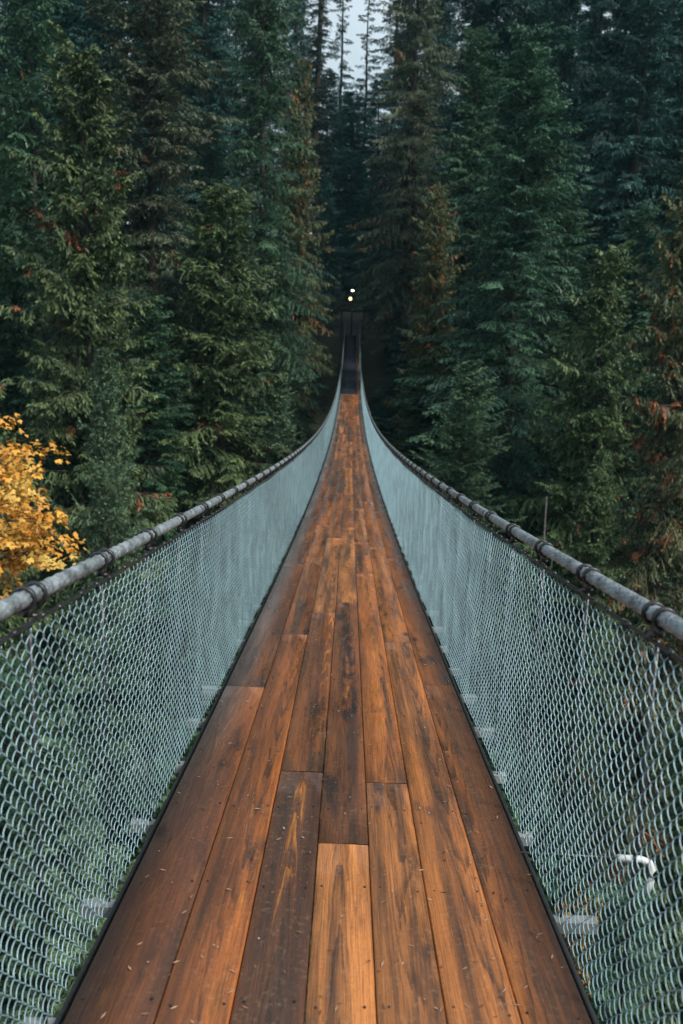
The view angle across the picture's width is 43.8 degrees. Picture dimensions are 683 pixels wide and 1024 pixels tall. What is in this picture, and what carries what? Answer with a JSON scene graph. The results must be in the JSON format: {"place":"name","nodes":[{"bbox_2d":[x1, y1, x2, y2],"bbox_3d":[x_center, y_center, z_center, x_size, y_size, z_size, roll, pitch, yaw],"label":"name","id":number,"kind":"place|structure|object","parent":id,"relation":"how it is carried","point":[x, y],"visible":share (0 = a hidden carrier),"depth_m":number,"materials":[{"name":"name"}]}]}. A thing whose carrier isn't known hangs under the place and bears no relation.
{"place":"outdoors","nodes":[
{"label":"outdoors","id":0,"kind":"place"},
{"bbox_2d":[0,0,679,236],"label":"sky","id":1,"kind":"structure","parent":0,"point":[355,27],"materials":[{"name":"white"}]},
{"bbox_2d":[0,262,682,1017],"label":"terrain","id":2,"kind":"structure","parent":0,"point":[374,368],"depth_m":82.04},
{"bbox_2d":[0,0,25,117],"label":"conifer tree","id":3,"kind":"object","parent":2,"relation":"on","point":[3,2],"visible":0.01,"depth_m":83.68,"materials":[{"name":"green plant"}]},
{"bbox_2d":[0,217,51,682],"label":"hemlock tree","id":4,"kind":"object","parent":2,"relation":"on","point":[7,356],"visible":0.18,"depth_m":50.84,"materials":[{"name":"green plant"}]},
{"bbox_2d":[0,72,61,480],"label":"hemlock tree","id":5,"kind":"object","parent":2,"relation":"on","point":[6,107],"visible":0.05,"depth_m":60.68,"materials":[{"name":"green plant"}]},
{"bbox_2d":[0,413,86,598],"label":"maple tree","id":6,"kind":"object","parent":2,"relation":"on","point":[25,530],"visible":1,"depth_m":21.01,"materials":[{"name":"yellow plant"}]},
{"bbox_2d":[0,378,101,1007],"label":"cedar tree","id":7,"kind":"object","parent":2,"relation":"on","point":[14,620],"visible":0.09,"depth_m":40.22,"materials":[{"name":"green plant"}]},
{"bbox_2d":[3,0,107,287],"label":"conifer tree","id":8,"kind":"object","parent":2,"relation":"on","point":[66,15],"visible":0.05,"depth_m":81.00,"materials":[{"name":"green plant"}]},
{"bbox_2d":[0,0,121,375],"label":"conifer tree","id":9,"kind":"object","parent":2,"relation":"on","point":[60,18],"visible":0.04,"depth_m":68.76,"materials":[{"name":"green plant"}]},
{"bbox_2d":[0,653,128,1023],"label":"broadleaf tree","id":10,"kind":"object","parent":2,"relation":"on","point":[6,741],"visible":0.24,"depth_m":32.63,"materials":[{"name":"green plant"}]},
{"bbox_2d":[0,0,132,665],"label":"hemlock tree","id":11,"kind":"object","parent":2,"relation":"on","point":[37,96],"visible":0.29,"depth_m":50.15,"materials":[{"name":"green plant"}]},
{"bbox_2d":[0,734,135,1023],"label":"fir tree","id":12,"kind":"object","parent":2,"relation":"on","point":[64,993],"visible":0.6,"depth_m":28.60,"materials":[{"name":"green plant"}]},
{"bbox_2d":[5,285,145,721],"bbox_3d":[-16.424,0.711,51.404,10.720,27.896,11.808,2,11,1],"label":"hemlock tree","id":13,"kind":"object","parent":2,"relation":"on","point":[70,465],"visible":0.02,"depth_m":49.60,"materials":[{"name":"green plant"}]},
{"bbox_2d":[46,0,147,233],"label":"conifer tree","id":14,"kind":"object","parent":2,"relation":"on","point":[67,26],"visible":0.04,"depth_m":81.55,"materials":[{"name":"green plant"}]},
{"bbox_2d":[33,0,183,411],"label":"conifer tree","id":15,"kind":"object","parent":2,"relation":"on","point":[106,28],"visible":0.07,"depth_m":68.34,"materials":[{"name":"green plant"}]},
{"bbox_2d":[41,346,177,963],"bbox_3d":[-11.474,11.220,42.298,8.044,38.347,7.924,6,12,19],"label":"fir tree","id":16,"kind":"object","parent":2,"relation":"on","point":[109,399],"visible":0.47,"depth_m":40.51,"materials":[{"name":"green plant"}]},
{"bbox_2d":[0,19,219,845],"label":"cedar tree","id":17,"kind":"object","parent":2,"relation":"on","point":[71,295],"visible":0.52,"depth_m":43.71,"materials":[{"name":"green plant"}]},
{"bbox_2d":[56,156,187,546],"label":"hemlock tree","id":18,"kind":"object","parent":2,"relation":"on","point":[132,248],"visible":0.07,"depth_m":57.65,"materials":[{"name":"green plant"}]},
{"bbox_2d":[54,290,222,704],"bbox_3d":[-11.916,0.314,53.430,13.776,27.655,12.506,11,15,38],"label":"hemlock tree","id":19,"kind":"object","parent":2,"relation":"on","point":[165,386],"visible":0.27,"depth_m":51.40,"materials":[{"name":"green plant"}]},
{"bbox_2d":[121,1,167,285],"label":"conifer tree","id":20,"kind":"object","parent":2,"relation":"on","point":[141,106],"visible":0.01,"depth_m":110.07,"materials":[{"name":"green plant"}]},
{"bbox_2d":[86,711,203,938],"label":"broadleaf tree","id":21,"kind":"object","parent":2,"relation":"on","point":[157,811],"visible":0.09,"depth_m":35.49,"materials":[{"name":"green plant"}]},
{"bbox_2d":[37,0,255,544],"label":"old conifer tree","id":22,"kind":"object","parent":2,"relation":"on","point":[149,76],"visible":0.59,"depth_m":57.30,"materials":[{"name":"green plant"}]},
{"bbox_2d":[123,0,218,330],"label":"conifer tree","id":23,"kind":"object","parent":2,"relation":"on","point":[143,144],"visible":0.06,"depth_m":90.43,"materials":[{"name":"green plant"}]},
{"bbox_2d":[106,574,255,785],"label":"broadleaf tree","id":24,"kind":"object","parent":2,"relation":"on","point":[168,672],"visible":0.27,"depth_m":42.79,"materials":[{"name":"green plant"}]},
{"bbox_2d":[155,0,243,245],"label":"conifer tree","id":25,"kind":"object","parent":2,"relation":"on","point":[209,31],"visible":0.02,"depth_m":106.92,"materials":[{"name":"green plant"}]},
{"bbox_2d":[136,0,277,305],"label":"conifer tree","id":26,"kind":"object","parent":2,"relation":"on","point":[215,20],"visible":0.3,"depth_m":84.27,"materials":[{"name":"green plant"}]},
{"bbox_2d":[160,110,253,447],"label":"hemlock tree","id":27,"kind":"object","parent":2,"relation":"on","point":[209,151],"visible":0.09,"depth_m":67.60,"materials":[{"name":"green plant"}]},
{"bbox_2d":[151,226,269,545],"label":"hemlock tree","id":28,"kind":"object","parent":2,"relation":"on","point":[185,323],"visible":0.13,"depth_m":59.93,"materials":[{"name":"green plant"}]},
{"bbox_2d":[130,182,318,632],"bbox_3d":[-8.286,-5.355,56.664,14.036,31.634,15.188,-2,12,-18],"label":"cedar tree","id":29,"kind":"object","parent":2,"relation":"on","point":[223,367],"visible":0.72,"depth_m":54.18,"materials":[{"name":"green plant"}]},
{"bbox_2d":[207,0,241,177],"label":"conifer tree","id":30,"kind":"object","parent":2,"relation":"on","point":[220,32],"visible":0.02,"depth_m":123.43,"materials":[{"name":"green plant"}]},
{"bbox_2d":[200,0,275,310],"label":"conifer tree","id":31,"kind":"object","parent":2,"relation":"on","point":[228,40],"visible":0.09,"depth_m":105.39,"materials":[{"name":"green plant"}]},
{"bbox_2d":[215,549,294,697],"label":"fir tree","id":32,"kind":"object","parent":2,"relation":"on","point":[256,612],"visible":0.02,"depth_m":45.37,"materials":[{"name":"green plant"}]},
{"bbox_2d":[182,0,338,473],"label":"hemlock tree","id":33,"kind":"object","parent":2,"relation":"on","point":[267,46],"visible":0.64,"depth_m":63.58,"materials":[{"name":"green plant"}]},
{"bbox_2d":[238,1,293,281],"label":"conifer tree","id":34,"kind":"object","parent":2,"relation":"on","point":[274,155],"visible":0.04,"depth_m":131.28,"materials":[{"name":"green plant"}]},
{"bbox_2d":[234,372,299,527],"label":"hemlock tree","id":35,"kind":"object","parent":2,"relation":"on","point":[259,407],"visible":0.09,"depth_m":63.45,"materials":[{"name":"green plant"}]},
{"bbox_2d":[233,374,310,600],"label":"fir tree","id":36,"kind":"object","parent":2,"relation":"on","point":[281,419],"visible":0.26,"depth_m":57.55,"materials":[{"name":"green plant"}]},
{"bbox_2d":[246,288,328,461],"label":"hemlock tree","id":37,"kind":"object","parent":2,"relation":"on","point":[312,422],"visible":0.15,"depth_m":70.64,"materials":[{"name":"green plant"}]},
{"bbox_2d":[266,102,323,303],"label":"conifer tree","id":38,"kind":"object","parent":2,"relation":"on","point":[289,104],"visible":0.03,"depth_m":94.12,"materials":[{"name":"green plant"}]},
{"bbox_2d":[265,0,331,216],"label":"conifer tree","id":39,"kind":"object","parent":2,"relation":"on","point":[296,25],"visible":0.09,"depth_m":132.86,"materials":[{"name":"green plant"}]},
{"bbox_2d":[267,208,330,358],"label":"hemlock tree","id":40,"kind":"object","parent":2,"relation":"on","point":[289,249],"visible":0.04,"depth_m":80.32,"materials":[{"name":"green plant"}]},
{"bbox_2d":[265,56,340,417],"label":"rusty cedar tree","id":41,"kind":"object","parent":2,"relation":"on","point":[305,186],"visible":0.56,"depth_m":74.81,"materials":[{"name":"green plant"}]},
{"bbox_2d":[293,218,328,321],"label":"conifer tree","id":42,"kind":"object","parent":2,"relation":"on","point":[319,320],"visible":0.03,"depth_m":88.57,"materials":[{"name":"green plant"}]},
{"bbox_2d":[291,0,346,275],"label":"pine tree","id":43,"kind":"object","parent":2,"relation":"on","point":[318,95],"visible":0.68,"depth_m":112.52,"materials":[{"name":"green plant"}]},
{"bbox_2d":[307,242,338,329],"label":"conifer tree","id":44,"kind":"object","parent":2,"relation":"on","point":[321,293],"visible":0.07,"depth_m":90.81,"materials":[{"name":"green plant"}]},
{"bbox_2d":[289,68,367,261],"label":"conifer tree","id":45,"kind":"object","parent":2,"relation":"on","point":[323,127],"visible":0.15,"depth_m":125.96,"materials":[{"name":"green plant"}]},
{"bbox_2d":[309,138,348,294],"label":"conifer tree","id":46,"kind":"object","parent":2,"relation":"on","point":[327,156],"visible":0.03,"depth_m":120.61,"materials":[{"name":"green plant"}]},
{"bbox_2d":[318,202,345,327],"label":"conifer tree","id":47,"kind":"object","parent":2,"relation":"on","point":[329,264],"visible":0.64,"depth_m":97.89,"materials":[{"name":"green plant"}]},
{"bbox_2d":[311,172,353,304],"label":"conifer tree","id":48,"kind":"object","parent":2,"relation":"on","point":[325,187],"visible":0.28,"depth_m":102.66,"materials":[{"name":"green plant"}]},
{"bbox_2d":[0,328,682,1023],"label":"suspension bridge","id":49,"kind":"structure","parent":2,"relation":"on","point":[264,740],"depth_m":3.16,"materials":[{"name":"brown wood"}]},
{"bbox_2d":[100,493,552,1023],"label":"needle litter","id":50,"kind":"object","parent":49,"relation":"on","point":[192,1021],"visible":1,"depth_m":2.83,"materials":[{"name":"brown plant"}]},
{"bbox_2d":[324,0,363,280],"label":"conifer tree","id":51,"kind":"object","parent":2,"relation":"on","point":[343,65],"visible":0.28,"depth_m":141.49,"materials":[{"name":"green plant"}]},
{"bbox_2d":[330,91,368,290],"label":"conifer tree","id":52,"kind":"object","parent":2,"relation":"on","point":[343,104],"visible":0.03,"depth_m":132.96,"materials":[{"name":"green plant"}]},
{"bbox_2d":[336,301,369,338],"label":"bridge gate","id":53,"kind":"structure","parent":2,"relation":"on","point":[364,311],"depth_m":87.50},
{"bbox_2d":[336,153,371,298],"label":"conifer tree","id":54,"kind":"object","parent":2,"relation":"on","point":[358,172],"visible":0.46,"depth_m":119.53,"materials":[{"name":"green plant"}]},
{"bbox_2d":[310,90,400,299],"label":"conifer tree","id":55,"kind":"object","parent":2,"relation":"on","point":[346,150],"visible":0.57,"depth_m":121.28,"materials":[{"name":"green plant"}]},
{"bbox_2d":[344,0,385,276],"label":"conifer tree","id":56,"kind":"object","parent":2,"relation":"on","point":[366,73],"visible":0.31,"depth_m":139.05,"materials":[{"name":"green plant"}]},
{"bbox_2d":[341,158,393,310],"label":"conifer tree","id":57,"kind":"object","parent":2,"relation":"on","point":[368,211],"visible":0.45,"depth_m":112.19,"materials":[{"name":"green plant"}]},
{"bbox_2d":[347,194,389,322],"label":"conifer tree","id":58,"kind":"object","parent":2,"relation":"on","point":[377,209],"visible":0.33,"depth_m":100.74,"materials":[{"name":"green plant"}]},
{"bbox_2d":[337,76,401,246],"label":"conifer tree","id":59,"kind":"object","parent":2,"relation":"on","point":[381,131],"visible":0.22,"depth_m":128.01,"materials":[{"name":"green plant"}]},
{"bbox_2d":[365,236,402,329],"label":"conifer tree","id":60,"kind":"object","parent":2,"relation":"on","point":[394,247],"visible":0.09,"depth_m":93.36,"materials":[{"name":"green plant"}]},
{"bbox_2d":[367,0,402,189],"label":"conifer tree","id":61,"kind":"object","parent":2,"relation":"on","point":[386,29],"visible":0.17,"depth_m":136.38,"materials":[{"name":"green plant"}]},
{"bbox_2d":[377,127,396,283],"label":"conifer tree","id":62,"kind":"object","parent":2,"relation":"on","point":[388,185],"visible":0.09,"depth_m":122.34,"materials":[{"name":"green plant"}]},
{"bbox_2d":[362,321,419,436],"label":"conifer tree","id":63,"kind":"object","parent":2,"relation":"on","point":[395,374],"visible":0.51,"depth_m":75.60,"materials":[{"name":"green plant"}]},
{"bbox_2d":[373,1,430,277],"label":"conifer tree","id":64,"kind":"object","parent":2,"relation":"on","point":[387,75],"visible":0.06,"depth_m":134.36,"materials":[{"name":"green plant"}]},
{"bbox_2d":[376,71,435,320],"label":"conifer tree","id":65,"kind":"object","parent":2,"relation":"on","point":[404,126],"visible":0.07,"depth_m":92.22,"materials":[{"name":"green plant"}]},
{"bbox_2d":[346,0,467,398],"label":"old conifer tree","id":66,"kind":"object","parent":2,"relation":"on","point":[417,105],"visible":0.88,"depth_m":77.51,"materials":[{"name":"green plant"}]},
{"bbox_2d":[377,201,455,370],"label":"hemlock tree","id":67,"kind":"object","parent":2,"relation":"on","point":[412,263],"visible":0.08,"depth_m":82.70,"materials":[{"name":"green plant"}]},
{"bbox_2d":[374,357,460,520],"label":"fir tree","id":68,"kind":"object","parent":2,"relation":"on","point":[419,424],"visible":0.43,"depth_m":64.09,"materials":[{"name":"green plant"}]},
{"bbox_2d":[373,176,471,520],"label":"rusty cedar tree","id":69,"kind":"object","parent":2,"relation":"on","point":[434,263],"visible":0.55,"depth_m":64.42,"materials":[{"name":"green plant"}]},
{"bbox_2d":[375,0,475,306],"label":"conifer tree","id":70,"kind":"object","parent":2,"relation":"on","point":[447,37],"visible":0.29,"depth_m":103.75,"materials":[{"name":"green plant"}]},
{"bbox_2d":[358,566,499,719],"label":"broadleaf tree","id":71,"kind":"object","parent":2,"relation":"on","point":[461,646],"visible":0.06,"depth_m":47.39,"materials":[{"name":"green plant"}]},
{"bbox_2d":[395,300,462,437],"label":"hemlock tree","id":72,"kind":"object","parent":2,"relation":"on","point":[449,363],"visible":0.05,"depth_m":70.22,"materials":[{"name":"green plant"}]},
{"bbox_2d":[411,0,465,185],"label":"conifer tree","id":73,"kind":"object","parent":2,"relation":"on","point":[436,64],"visible":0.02,"depth_m":133.09,"materials":[{"name":"green plant"}]},
{"bbox_2d":[378,0,514,330],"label":"conifer tree","id":74,"kind":"object","parent":2,"relation":"on","point":[483,14],"visible":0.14,"depth_m":85.46,"materials":[{"name":"green plant"}]},
{"bbox_2d":[385,25,519,418],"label":"hemlock tree","id":75,"kind":"object","parent":2,"relation":"on","point":[460,179],"visible":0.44,"depth_m":70.51,"materials":[{"name":"green plant"}]},
{"bbox_2d":[414,281,511,534],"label":"hemlock tree","id":76,"kind":"object","parent":2,"relation":"on","point":[468,326],"visible":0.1,"depth_m":63.18,"materials":[{"name":"green plant"}]},
{"bbox_2d":[395,359,543,712],"bbox_3d":[7.339,2.699,51.953,11.138,23.823,10.972,2,11,3],"label":"fir tree","id":77,"kind":"object","parent":2,"relation":"on","point":[466,487],"visible":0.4,"depth_m":50.77,"materials":[{"name":"green plant"}]},
{"bbox_2d":[458,0,522,269],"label":"conifer tree","id":78,"kind":"object","parent":2,"relation":"on","point":[511,18],"visible":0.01,"depth_m":108.13,"materials":[{"name":"green plant"}]},
{"bbox_2d":[393,21,603,617],"bbox_3d":[11.611,-10.974,56.756,16.973,39.933,18.696,2,11,0],"label":"hemlock tree","id":79,"kind":"object","parent":2,"relation":"on","point":[540,133],"visible":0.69,"depth_m":54.92,"materials":[{"name":"green plant"}]},
{"bbox_2d":[444,0,570,342],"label":"conifer tree","id":80,"kind":"object","parent":2,"relation":"on","point":[515,8],"visible":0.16,"depth_m":83.00,"materials":[{"name":"green plant"}]},
{"bbox_2d":[456,139,578,496],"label":"hemlock tree","id":81,"kind":"object","parent":2,"relation":"on","point":[518,353],"visible":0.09,"depth_m":67.22,"materials":[{"name":"green plant"}]},
{"bbox_2d":[462,552,576,963],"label":"fir tree","id":82,"kind":"object","parent":2,"relation":"on","point":[512,687],"visible":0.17,"depth_m":43.12,"materials":[{"name":"green plant"}]},
{"bbox_2d":[530,497,546,782],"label":"dead tree","id":83,"kind":"object","parent":2,"relation":"on","point":[539,644],"visible":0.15,"depth_m":43.30,"materials":[{"name":"brown wood"}]},
{"bbox_2d":[484,738,596,959],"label":"broadleaf tree","id":84,"kind":"object","parent":2,"relation":"on","point":[533,863],"visible":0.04,"depth_m":34.24,"materials":[{"name":"green plant"}]},
{"bbox_2d":[481,190,601,577],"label":"hemlock tree","id":85,"kind":"object","parent":2,"relation":"on","point":[573,229],"visible":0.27,"depth_m":59.57,"materials":[{"name":"green plant"}]},
{"bbox_2d":[485,0,622,409],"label":"conifer tree","id":86,"kind":"object","parent":2,"relation":"on","point":[578,75],"visible":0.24,"depth_m":72.98,"materials":[{"name":"green plant"}]},
{"bbox_2d":[555,885,602,996],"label":"vine maple tree","id":87,"kind":"object","parent":2,"relation":"on","point":[569,948],"visible":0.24,"depth_m":17.60,"materials":[{"name":"green plant"}]},
{"bbox_2d":[526,0,632,318],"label":"conifer tree","id":88,"kind":"object","parent":2,"relation":"on","point":[587,37],"visible":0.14,"depth_m":86.94,"materials":[{"name":"green plant"}]},
{"bbox_2d":[506,457,660,962],"bbox_3d":[12.291,11.571,45.281,10.348,29.162,10.242,5,12,18],"label":"cedar tree","id":89,"kind":"object","parent":2,"relation":"on","point":[589,494],"visible":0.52,"depth_m":43.57,"materials":[{"name":"green plant"}]},
{"bbox_2d":[490,240,681,729],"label":"cedar tree","id":90,"kind":"object","parent":2,"relation":"on","point":[585,414],"visible":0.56,"depth_m":50.05,"materials":[{"name":"green plant"}]},
{"bbox_2d":[557,0,645,307],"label":"conifer tree","id":91,"kind":"object","parent":2,"relation":"on","point":[595,7],"visible":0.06,"depth_m":98.79,"materials":[{"name":"green plant"}]},
{"bbox_2d":[531,203,674,594],"bbox_3d":[19.111,-6.483,59.929,12.243,28.958,10.848,5,12,14],"label":"hemlock tree","id":92,"kind":"object","parent":2,"relation":"on","point":[645,237],"visible":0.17,"depth_m":57.18,"materials":[{"name":"green plant"}]},
{"bbox_2d":[539,167,682,912],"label":"rusty cedar tree","id":93,"kind":"object","parent":2,"relation":"on","point":[666,416],"visible":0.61,"depth_m":43.30,"materials":[{"name":"green plant"}]},
{"bbox_2d":[543,0,682,426],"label":"conifer tree","id":94,"kind":"object","parent":2,"relation":"on","point":[646,24],"visible":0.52,"depth_m":68.23,"materials":[{"name":"green plant"}]},
{"bbox_2d":[567,0,675,266],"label":"conifer tree","id":95,"kind":"object","parent":2,"relation":"on","point":[610,54],"visible":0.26,"depth_m":85.85,"materials":[{"name":"green plant"}]},
{"bbox_2d":[570,876,678,1023],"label":"hemlock tree","id":96,"kind":"object","parent":2,"relation":"on","point":[630,967],"visible":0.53,"depth_m":26.85,"materials":[{"name":"green plant"}]},
{"bbox_2d":[585,685,682,1023],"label":"cedar tree","id":97,"kind":"object","parent":2,"relation":"on","point":[676,845],"visible":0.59,"depth_m":31.82,"materials":[{"name":"green plant"}]},
{"bbox_2d":[588,223,682,602],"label":"hemlock tree","id":98,"kind":"object","parent":2,"relation":"on","point":[676,225],"visible":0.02,"depth_m":57.47,"materials":[{"name":"green plant"}]},
{"bbox_2d":[591,307,682,720],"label":"hemlock tree","id":99,"kind":"object","parent":2,"relation":"on","point":[635,493],"visible":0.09,"depth_m":51.91,"materials":[{"name":"green plant"}]},
{"bbox_2d":[599,0,680,232],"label":"conifer tree","id":100,"kind":"object","parent":2,"relation":"on","point":[646,117],"visible":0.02,"depth_m":106.57,"materials":[{"name":"green plant"}]},
{"bbox_2d":[606,0,682,390],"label":"conifer tree","id":101,"kind":"object","parent":2,"relation":"on","point":[677,84],"visible":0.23,"depth_m":72.73,"materials":[{"name":"green plant"}]},
{"bbox_2d":[613,148,682,505],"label":"hemlock tree","id":102,"kind":"object","parent":2,"relation":"on","point":[670,173],"visible":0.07,"depth_m":62.99,"materials":[{"name":"green plant"}]},
{"bbox_2d":[615,0,682,325],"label":"conifer tree","id":103,"kind":"object","parent":2,"relation":"on","point":[672,28],"visible":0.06,"depth_m":82.86,"materials":[{"name":"green plant"}]},
{"bbox_2d":[622,686,682,962],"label":"cedar tree","id":104,"kind":"object","parent":2,"relation":"on","point":[673,750],"visible":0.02,"depth_m":38.01,"materials":[{"name":"green plant"}]},
{"bbox_2d":[343,296,361,337],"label":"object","id":105,"kind":"structure","parent":0,"point":[356,322],"depth_m":104.09,"materials":[{"name":"black"}]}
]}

